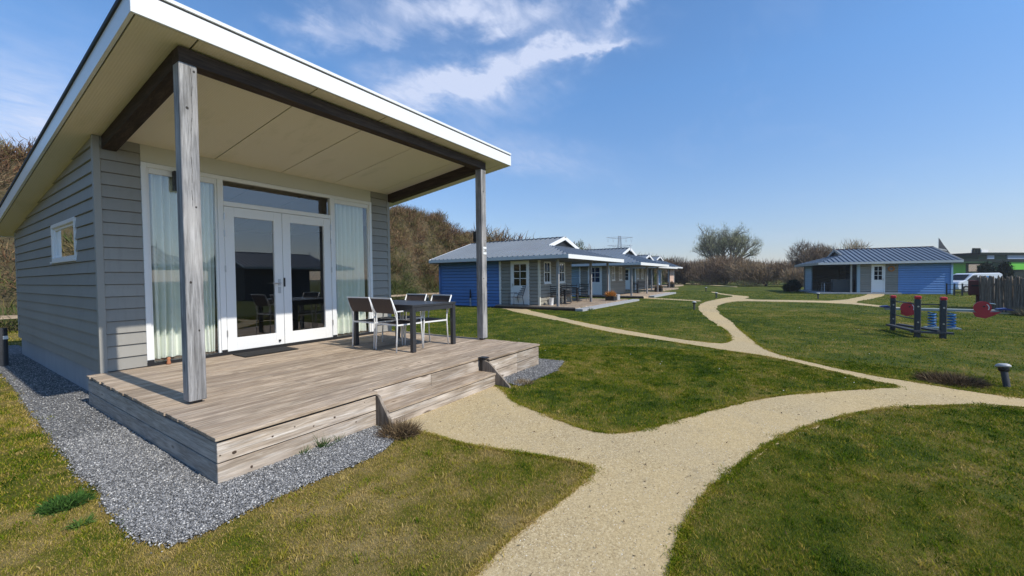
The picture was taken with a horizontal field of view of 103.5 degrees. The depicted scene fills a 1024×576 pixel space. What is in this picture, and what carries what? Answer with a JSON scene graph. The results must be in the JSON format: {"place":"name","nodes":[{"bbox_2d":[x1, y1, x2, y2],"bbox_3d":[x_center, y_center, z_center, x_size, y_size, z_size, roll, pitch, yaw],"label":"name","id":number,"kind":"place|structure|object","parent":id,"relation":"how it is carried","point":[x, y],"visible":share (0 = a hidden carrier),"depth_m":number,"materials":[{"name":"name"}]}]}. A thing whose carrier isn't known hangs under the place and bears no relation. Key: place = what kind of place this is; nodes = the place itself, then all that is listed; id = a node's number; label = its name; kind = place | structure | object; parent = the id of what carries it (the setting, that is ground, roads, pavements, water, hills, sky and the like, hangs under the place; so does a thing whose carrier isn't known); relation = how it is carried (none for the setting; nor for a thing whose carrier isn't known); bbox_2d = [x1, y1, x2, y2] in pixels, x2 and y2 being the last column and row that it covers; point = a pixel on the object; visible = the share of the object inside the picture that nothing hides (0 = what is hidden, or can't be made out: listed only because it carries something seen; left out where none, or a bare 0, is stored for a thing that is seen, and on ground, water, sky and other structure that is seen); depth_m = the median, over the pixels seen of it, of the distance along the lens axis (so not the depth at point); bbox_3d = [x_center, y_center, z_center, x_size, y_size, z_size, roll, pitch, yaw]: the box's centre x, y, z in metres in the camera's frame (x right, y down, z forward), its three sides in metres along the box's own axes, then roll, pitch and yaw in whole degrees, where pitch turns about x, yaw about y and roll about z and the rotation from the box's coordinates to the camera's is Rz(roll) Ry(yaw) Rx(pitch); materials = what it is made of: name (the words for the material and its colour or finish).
{"place":"outdoors","nodes":[
{"label":"outdoors","id":0,"kind":"place"},
{"bbox_2d":[0,159,694,330],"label":"dune hill","id":1,"kind":"structure","parent":0,"point":[7,297],"depth_m":28.91,"materials":[{"name":"plant"}]},
{"bbox_2d":[0,143,14,192],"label":"bare tree","id":2,"kind":"object","parent":1,"relation":"on","point":[5,179],"visible":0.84,"depth_m":15.30,"materials":[{"name":"brown plant"}]},
{"bbox_2d":[0,132,681,332],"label":"dune scrub","id":3,"kind":"object","parent":1,"relation":"on","point":[12,153],"visible":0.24,"depth_m":30.76,"materials":[{"name":"plant"}]},
{"bbox_2d":[0,280,1023,575],"bbox_3d":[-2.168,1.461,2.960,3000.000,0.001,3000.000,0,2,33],"label":"lawn","id":4,"kind":"structure","parent":0,"point":[840,550],"depth_m":3.04,"materials":[{"name":"green plant"}]},
{"bbox_2d":[0,328,8,366],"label":"marker post","id":5,"kind":"object","parent":4,"relation":"on","point":[4,356],"visible":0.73,"depth_m":7.26,"materials":[{"name":"plastic"}]},
{"bbox_2d":[26,486,96,517],"bbox_3d":[-3.034,1.470,2.735,0.359,0.160,0.340,0,2,33],"label":"weed clump","id":6,"kind":"object","parent":4,"relation":"on","point":[73,500],"visible":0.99,"depth_m":2.71,"materials":[{"name":"green plant"}]},
{"bbox_2d":[60,513,99,531],"bbox_3d":[-2.671,1.460,2.497,0.195,0.140,0.189,0,2,33],"label":"weed clump","id":7,"kind":"object","parent":4,"relation":"on","point":[89,520],"visible":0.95,"depth_m":2.49,"materials":[{"name":"green plant"}]},
{"bbox_2d":[0,293,438,318],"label":"rail fence","id":8,"kind":"object","parent":4,"relation":"on","point":[16,316],"visible":0.06,"depth_m":12.42,"materials":[{"name":"brown wood"}]},
{"bbox_2d":[0,0,510,403],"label":"holiday cabin","id":9,"kind":"object","parent":4,"relation":"on","point":[178,155],"visible":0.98,"depth_m":5.68,"materials":[{"name":"grey"}]},
{"bbox_2d":[50,217,77,263],"bbox_3d":[-6.683,-0.687,6.029,1.579,0.608,0.097,0,2,33],"label":"side window","id":10,"kind":"structure","parent":9,"relation":"in","point":[63,233],"depth_m":6.09,"materials":[{"name":"white paint"}]},
{"bbox_2d":[223,206,284,351],"bbox_3d":[-4.159,-0.147,6.555,0.125,2.240,0.876,0,2,33],"label":"glazed door","id":11,"kind":"structure","parent":9,"relation":"in","point":[234,343],"depth_m":6.49,"materials":[{"name":"white paint"}]},
{"bbox_2d":[281,213,333,343],"bbox_3d":[-3.688,-0.172,7.317,0.074,2.240,0.905,0,2,33],"label":"glazed door","id":12,"kind":"structure","parent":9,"relation":"in","point":[291,336],"depth_m":7.25,"materials":[{"name":"white paint"}]},
{"bbox_2d":[0,345,563,542],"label":"gravel strip","id":13,"kind":"object","parent":4,"relation":"on","point":[14,349],"visible":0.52,"depth_m":4.75,"materials":[{"name":"grey gravel"}]},
{"bbox_2d":[103,503,130,527],"bbox_3d":[-2.550,1.478,2.616,0.500,0.034,0.045,0,2,33],"label":"edging stone","id":14,"kind":"object","parent":13,"relation":"on","point":[114,514],"visible":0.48,"depth_m":2.62,"materials":[{"name":"grey stone"}]},
{"bbox_2d":[0,353,562,553],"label":"gravel stones","id":15,"kind":"object","parent":13,"relation":"on","point":[109,448],"visible":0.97,"depth_m":3.17,"materials":[{"name":"grey gravel"}]},
{"bbox_2d":[298,445,310,455],"bbox_3d":[-1.816,1.407,3.471,0.175,0.178,0.215,-1,2,-25],"label":"skirt weed","id":16,"kind":"object","parent":13,"relation":"on","point":[306,450],"visible":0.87,"depth_m":3.47,"materials":[{"name":"green plant"}]},
{"bbox_2d":[309,432,335,449],"bbox_3d":[-1.692,1.354,3.577,0.235,0.232,0.270,1,2,39],"label":"skirt weed","id":17,"kind":"object","parent":13,"relation":"on","point":[320,444],"visible":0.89,"depth_m":3.59,"materials":[{"name":"green plant"}]},
{"bbox_2d":[513,377,533,384],"bbox_3d":[0.173,1.340,5.746,0.330,0.143,0.329,0,2,33],"label":"dead grass tuft","id":18,"kind":"object","parent":13,"relation":"on","point":[521,381],"visible":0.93,"depth_m":5.74,"materials":[{"name":"beige plant"}]},
{"bbox_2d":[86,331,539,483],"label":"wooden deck","id":19,"kind":"structure","parent":4,"relation":"on","point":[248,414],"depth_m":4.37,"materials":[{"name":"brown wood"}]},
{"bbox_2d":[164,356,173,364],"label":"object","id":20,"kind":"object","parent":19,"relation":"on","point":[168,358],"depth_m":5.56,"materials":[{"name":"wood"}]},
{"bbox_2d":[233,346,297,357],"bbox_3d":[-3.912,1.014,6.435,0.420,0.016,0.800,0,2,33],"label":"door mat","id":21,"kind":"object","parent":19,"relation":"on","point":[263,352],"depth_m":6.39,"materials":[{"name":"rubber"}]},
{"bbox_2d":[347,297,397,348],"bbox_3d":[-2.393,0.565,6.950,0.544,0.855,0.639,0,2,29],"label":"garden chair","id":22,"kind":"object","parent":19,"relation":"on","point":[361,304],"visible":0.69,"depth_m":6.75,"materials":[{"name":"silver metal"}]},
{"bbox_2d":[370,297,422,352],"bbox_3d":[-1.865,0.570,6.543,0.544,0.855,0.639,0,2,36],"label":"garden chair","id":23,"kind":"object","parent":19,"relation":"on","point":[383,305],"visible":0.89,"depth_m":6.38,"materials":[{"name":"silver metal"}]},
{"bbox_2d":[382,294,426,341],"bbox_3d":[-1.989,0.547,7.480,0.544,0.855,0.639,0,2,32],"label":"garden chair","id":24,"kind":"object","parent":19,"relation":"on","point":[421,297],"visible":0.45,"depth_m":7.60,"materials":[{"name":"silver metal"}]},
{"bbox_2d":[354,300,455,352],"bbox_3d":[-1.875,0.615,7.033,1.500,0.738,1.000,0,2,33],"label":"garden table","id":25,"kind":"object","parent":19,"relation":"on","point":[412,307],"visible":0.69,"depth_m":6.76,"materials":[{"name":"grey metal"}]},
{"bbox_2d":[404,294,451,347],"bbox_3d":[-1.460,0.553,7.036,0.544,0.855,0.639,1,2,41],"label":"garden chair","id":26,"kind":"object","parent":19,"relation":"on","point":[436,297],"visible":0.64,"depth_m":7.03,"materials":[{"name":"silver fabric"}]},
{"bbox_2d":[371,413,425,441],"bbox_3d":[-1.097,1.404,3.933,0.570,0.334,0.567,0,2,14],"label":"dead grass tuft","id":27,"kind":"object","parent":4,"relation":"on","point":[406,429],"visible":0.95,"depth_m":3.89,"materials":[{"name":"beige plant"}]},
{"bbox_2d":[9,331,980,575],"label":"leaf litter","id":28,"kind":"object","parent":4,"relation":"on","point":[631,470],"visible":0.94,"depth_m":3.08,"materials":[{"name":"brown plant"}]},
{"bbox_2d":[429,236,638,310],"bbox_3d":[1.574,-0.980,23.616,9.190,3.760,8.660,0,2,33],"label":"holiday cabin","id":29,"kind":"object","parent":4,"relation":"on","point":[538,267],"visible":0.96,"depth_m":20.80,"materials":[{"name":"blue wood"}]},
{"bbox_2d":[439,264,440,293],"bbox_3d":[-4.087,-0.204,22.854,0.076,2.330,0.080,0,2,33],"label":"rain pipe","id":30,"kind":"object","parent":29,"relation":"attached to","point":[439,281],"visible":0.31,"depth_m":22.82,"materials":[{"name":"blue metal"}]},
{"bbox_2d":[509,286,525,303],"bbox_3d":[0.266,0.354,19.757,0.696,0.986,0.568,-1,2,-27],"label":"terrace chair","id":31,"kind":"object","parent":29,"relation":"on","point":[517,297],"visible":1,"depth_m":19.65,"materials":[{"name":"black metal"}]},
{"bbox_2d":[512,262,527,303],"bbox_3d":[0.394,-0.233,20.004,0.930,2.080,0.070,0,2,33],"label":"door","id":32,"kind":"structure","parent":29,"relation":"in","point":[519,269],"depth_m":20.02,"materials":[{"name":"white paint"}]},
{"bbox_2d":[544,261,551,283],"bbox_3d":[1.759,-0.753,20.034,0.080,1.110,0.730,0,2,33],"label":"window","id":33,"kind":"structure","parent":29,"relation":"in","point":[547,265],"depth_m":20.09,"materials":[{"name":"white glass"}]},
{"bbox_2d":[549,298,553,304],"bbox_3d":[1.904,0.656,19.596,0.276,0.350,0.280,0,2,33],"label":"waste bucket","id":34,"kind":"object","parent":29,"relation":"on","point":[551,301],"visible":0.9,"depth_m":19.50,"materials":[{"name":"white paint"}]},
{"bbox_2d":[550,285,562,304],"bbox_3d":[2.211,0.326,20.007,0.568,0.986,0.695,0,2,13],"label":"terrace chair","id":35,"kind":"object","parent":29,"relation":"on","point":[561,292],"visible":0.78,"depth_m":19.78,"materials":[{"name":"black metal"}]},
{"bbox_2d":[559,262,565,283],"bbox_3d":[2.652,-0.798,21.391,0.080,1.110,0.740,0,2,33],"label":"window","id":36,"kind":"structure","parent":29,"relation":"in","point":[561,265],"depth_m":21.40,"materials":[{"name":"white paint"}]},
{"bbox_2d":[560,284,571,302],"bbox_3d":[2.800,0.294,21.005,0.568,0.986,0.695,0,2,13],"label":"terrace chair","id":37,"kind":"object","parent":29,"relation":"on","point":[570,293],"visible":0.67,"depth_m":21.14,"materials":[{"name":"black metal"}]},
{"bbox_2d":[560,289,571,303],"bbox_3d":[2.674,0.427,20.399,0.740,0.750,0.740,0,2,33],"label":"terrace table","id":38,"kind":"object","parent":29,"relation":"on","point":[564,296],"visible":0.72,"depth_m":20.34,"materials":[{"name":"grey metal"}]},
{"bbox_2d":[566,284,577,294],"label":"terrace chair","id":39,"kind":"object","parent":29,"relation":"on","point":[573,289],"visible":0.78,"depth_m":21.67,"materials":[{"name":"black metal"}]},
{"bbox_2d":[572,287,581,300],"bbox_3d":[3.672,0.355,22.734,0.740,0.750,0.740,0,2,33],"label":"terrace table","id":40,"kind":"object","parent":29,"relation":"on","point":[577,298],"visible":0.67,"depth_m":22.69,"materials":[{"name":"black metal"}]},
{"bbox_2d":[578,283,588,299],"bbox_3d":[4.116,0.216,23.434,0.568,0.986,0.696,0,2,23],"label":"terrace chair","id":41,"kind":"object","parent":29,"relation":"on","point":[584,289],"visible":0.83,"depth_m":23.61,"materials":[{"name":"black metal"}]},
{"bbox_2d":[603,291,617,300],"bbox_3d":[5.597,0.467,22.824,0.911,0.782,0.863,0,2,33],"label":"planter","id":42,"kind":"object","parent":4,"relation":"on","point":[611,296],"visible":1,"depth_m":22.67,"materials":[{"name":"black plastic"}]},
{"bbox_2d":[606,236,632,247],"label":"power pylon","id":43,"kind":"object","parent":4,"relation":"on","point":[620,243],"visible":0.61,"depth_m":498.69,"materials":[{"name":"grey metal"}]},
{"bbox_2d":[571,244,675,298],"bbox_3d":[7.457,-1.433,33.142,9.640,4.040,8.660,0,2,33],"label":"holiday cabin","id":44,"kind":"object","parent":4,"relation":"on","point":[617,273],"visible":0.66,"depth_m":30.06,"materials":[{"name":"grey wood"}]},
{"bbox_2d":[592,266,600,294],"bbox_3d":[6.102,-0.547,29.673,0.930,2.080,0.032,0,2,33],"label":"door","id":45,"kind":"structure","parent":44,"relation":"in","point":[596,271],"depth_m":29.60,"materials":[{"name":"white paint"}]},
{"bbox_2d":[612,266,615,280],"bbox_3d":[7.456,-1.067,29.687,0.080,1.110,0.730,0,2,33],"label":"window","id":46,"kind":"structure","parent":44,"relation":"in","point":[613,267],"depth_m":29.79,"materials":[{"name":"white glass"}]},
{"bbox_2d":[619,267,622,280],"bbox_3d":[8.349,-1.112,31.044,0.080,1.110,0.740,0,2,33],"label":"window","id":47,"kind":"structure","parent":44,"relation":"in","point":[620,268],"depth_m":31.05,"materials":[{"name":"white glass"}]},
{"bbox_2d":[638,281,644,291],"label":"terrace chair","id":48,"kind":"object","parent":44,"relation":"on","point":[641,286],"visible":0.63,"depth_m":33.51,"materials":[{"name":"black metal"}]},
{"bbox_2d":[625,254,678,290],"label":"holiday cabin","id":49,"kind":"object","parent":4,"relation":"on","point":[638,274],"visible":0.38,"depth_m":41.25,"materials":[{"name":"grey wood"}]},
{"bbox_2d":[625,269,628,288],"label":"door","id":50,"kind":"structure","parent":49,"relation":"in","point":[626,270],"depth_m":41.14,"materials":[{"name":"white paint"}]},
{"bbox_2d":[653,283,662,291],"bbox_3d":[12.574,0.034,34.668,0.893,0.878,0.922,0,2,33],"label":"planter","id":51,"kind":"object","parent":4,"relation":"on","point":[660,288],"visible":0.84,"depth_m":34.47,"materials":[{"name":"black plastic"}]},
{"bbox_2d":[648,254,683,287],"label":"holiday cabin","id":52,"kind":"object","parent":4,"relation":"on","point":[658,259],"visible":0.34,"depth_m":57.23,"materials":[{"name":"grey wood"}]},
{"bbox_2d":[667,281,675,287],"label":"planter","id":53,"kind":"object","parent":4,"relation":"on","point":[672,284],"visible":0.88,"depth_m":46.17,"materials":[{"name":"black plastic"}]},
{"bbox_2d":[662,256,702,283],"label":"bare shrub","id":54,"kind":"object","parent":4,"relation":"on","point":[679,274],"visible":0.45,"depth_m":70.03,"materials":[{"name":"brown plant"}]},
{"bbox_2d":[402,283,1023,575],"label":"footpath","id":55,"kind":"structure","parent":4,"relation":"on","point":[806,402],"depth_m":3.54,"materials":[{"name":"beige gravel"}]},
{"bbox_2d":[683,252,749,284],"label":"bare shrub","id":56,"kind":"object","parent":4,"relation":"on","point":[713,270],"visible":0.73,"depth_m":63.69,"materials":[{"name":"brown plant"}]},
{"bbox_2d":[692,223,763,259],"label":"willow tree","id":57,"kind":"object","parent":4,"relation":"on","point":[709,245],"visible":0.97,"depth_m":87.96,"materials":[{"name":"green plant"}]},
{"bbox_2d":[723,257,797,286],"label":"bare shrub","id":58,"kind":"object","parent":4,"relation":"on","point":[754,272],"visible":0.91,"depth_m":52.60,"materials":[{"name":"brown plant"}]},
{"bbox_2d":[776,267,803,286],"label":"bare shrub","id":59,"kind":"object","parent":4,"relation":"on","point":[794,273],"visible":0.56,"depth_m":49.25,"materials":[{"name":"brown plant"}]},
{"bbox_2d":[782,279,801,291],"bbox_3d":[24.389,-0.170,35.150,1.669,1.450,1.692,0,2,33],"label":"terrace bush","id":60,"kind":"object","parent":4,"relation":"on","point":[791,285],"visible":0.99,"depth_m":34.91,"materials":[{"name":"green plant"}]},
{"bbox_2d":[783,239,832,269],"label":"bare tree","id":61,"kind":"object","parent":4,"relation":"on","point":[817,252],"visible":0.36,"depth_m":59.10,"materials":[{"name":"brown plant"}]},
{"bbox_2d":[824,239,868,252],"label":"bare tree","id":62,"kind":"object","parent":4,"relation":"on","point":[855,244],"visible":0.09,"depth_m":63.76,"materials":[{"name":"brown plant"}]},
{"bbox_2d":[794,246,963,293],"bbox_3d":[28.783,-1.554,32.877,8.240,3.840,7.860,0,2,24],"label":"holiday cabin","id":63,"kind":"object","parent":4,"relation":"on","point":[924,270],"visible":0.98,"depth_m":30.08,"materials":[{"name":"blue wood"}]},
{"bbox_2d":[815,279,827,291],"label":"terrace chair","id":64,"kind":"object","parent":63,"relation":"on","point":[820,286],"visible":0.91,"depth_m":32.78,"materials":[{"name":"black metal"}]},
{"bbox_2d":[872,265,883,291],"bbox_3d":[27.186,-0.686,29.973,0.650,2.010,0.032,0,2,24],"label":"door","id":65,"kind":"structure","parent":63,"relation":"in","point":[878,270],"depth_m":29.96,"materials":[{"name":"white paint"}]},
{"bbox_2d":[886,295,953,338],"bbox_3d":[10.029,0.681,10.009,0.720,1.030,1.586,0,2,23],"label":"play frame","id":66,"kind":"object","parent":4,"relation":"on","point":[941,331],"visible":0.91,"depth_m":9.48,"materials":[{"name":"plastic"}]},
{"bbox_2d":[938,238,949,252],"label":"feather flag","id":67,"kind":"object","parent":4,"relation":"on","point":[941,246],"visible":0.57,"depth_m":48.03,"materials":[{"name":"fabric"}]},
{"bbox_2d":[879,301,1014,329],"bbox_3d":[11.678,0.722,10.947,2.540,0.764,0.320,0,2,33],"label":"seesaw","id":68,"kind":"object","parent":4,"relation":"on","point":[981,309],"visible":0.92,"depth_m":10.80,"materials":[{"name":"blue plastic"}]},
{"bbox_2d":[909,368,998,388],"bbox_3d":[6.096,1.280,5.581,0.921,0.382,0.922,0,2,33],"label":"dead grass tuft","id":69,"kind":"object","parent":4,"relation":"on","point":[958,378],"visible":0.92,"depth_m":5.53,"materials":[{"name":"brown plant"}]},
{"bbox_2d":[946,283,970,295],"bbox_3d":[29.811,0.103,26.476,0.092,0.800,1.884,-2,2,-34],"label":"wire fence","id":70,"kind":"object","parent":4,"relation":"on","point":[954,289],"visible":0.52,"depth_m":26.89,"materials":[{"name":"black metal"}]},
{"bbox_2d":[968,280,978,302],"bbox_3d":[19.994,0.258,17.305,0.415,1.180,0.560,-2,2,-37],"label":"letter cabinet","id":71,"kind":"object","parent":4,"relation":"on","point":[973,287],"visible":0.59,"depth_m":17.28,"materials":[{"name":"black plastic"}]},
{"bbox_2d":[953,273,1001,292],"bbox_3d":[35.237,-0.411,31.031,3.392,1.472,1.432,-1,1,0],"label":"delivery van","id":72,"kind":"object","parent":4,"relation":"on","point":[960,278],"visible":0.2,"depth_m":30.36,"materials":[{"name":"paint"}]},
{"bbox_2d":[976,260,1014,279],"bbox_3d":[43.234,-1.069,36.130,2.463,3.054,2.318,0,2,33],"label":"dark conifer","id":73,"kind":"object","parent":4,"relation":"on","point":[1005,269],"visible":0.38,"depth_m":35.76,"materials":[{"name":"green plant"}]},
{"bbox_2d":[975,275,1023,311],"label":"palisade fence","id":74,"kind":"object","parent":4,"relation":"on","point":[1007,292],"visible":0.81,"depth_m":15.31,"materials":[{"name":"grey wood"}]},
{"bbox_2d":[995,363,1011,387],"bbox_3d":[6.522,1.168,5.338,0.148,0.340,0.148,0,-11,13],"label":"bollard lamp","id":75,"kind":"object","parent":4,"relation":"on","point":[1003,369],"visible":0.99,"depth_m":5.32,"materials":[{"name":"plastic"}]},
{"bbox_2d":[1005,306,1023,315],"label":"straw tuft","id":76,"kind":"object","parent":4,"relation":"on","point":[1019,311],"visible":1,"depth_m":14.17,"materials":[{"name":"brown plant"}]},
{"bbox_2d":[0,0,1023,263],"label":"sky","id":77,"kind":"structure","parent":0,"point":[880,123],"materials":[{"name":"blue"}]},
{"bbox_2d":[573,240,585,249],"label":"evergreen mound","id":78,"kind":"object","parent":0,"point":[579,247],"visible":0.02,"depth_m":54.12,"materials":[{"name":"green plant"}]},
{"bbox_2d":[946,248,1023,278],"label":"green building","id":79,"kind":"structure","parent":0,"point":[972,260],"depth_m":74.67,"materials":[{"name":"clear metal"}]},
{"bbox_2d":[968,264,980,271],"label":"window","id":80,"kind":"structure","parent":79,"relation":"in","point":[971,267],"depth_m":73.50,"materials":[{"name":"beige glass"}]},
{"bbox_2d":[986,255,993,258],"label":"window","id":81,"kind":"structure","parent":79,"relation":"in","point":[987,256],"depth_m":74.66,"materials":[{"name":"grey glass"}]},
{"bbox_2d":[1007,255,1023,258],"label":"window","id":82,"kind":"structure","parent":79,"relation":"in","point":[1008,256],"depth_m":75.96,"materials":[{"name":"grey glass"}]}
]}

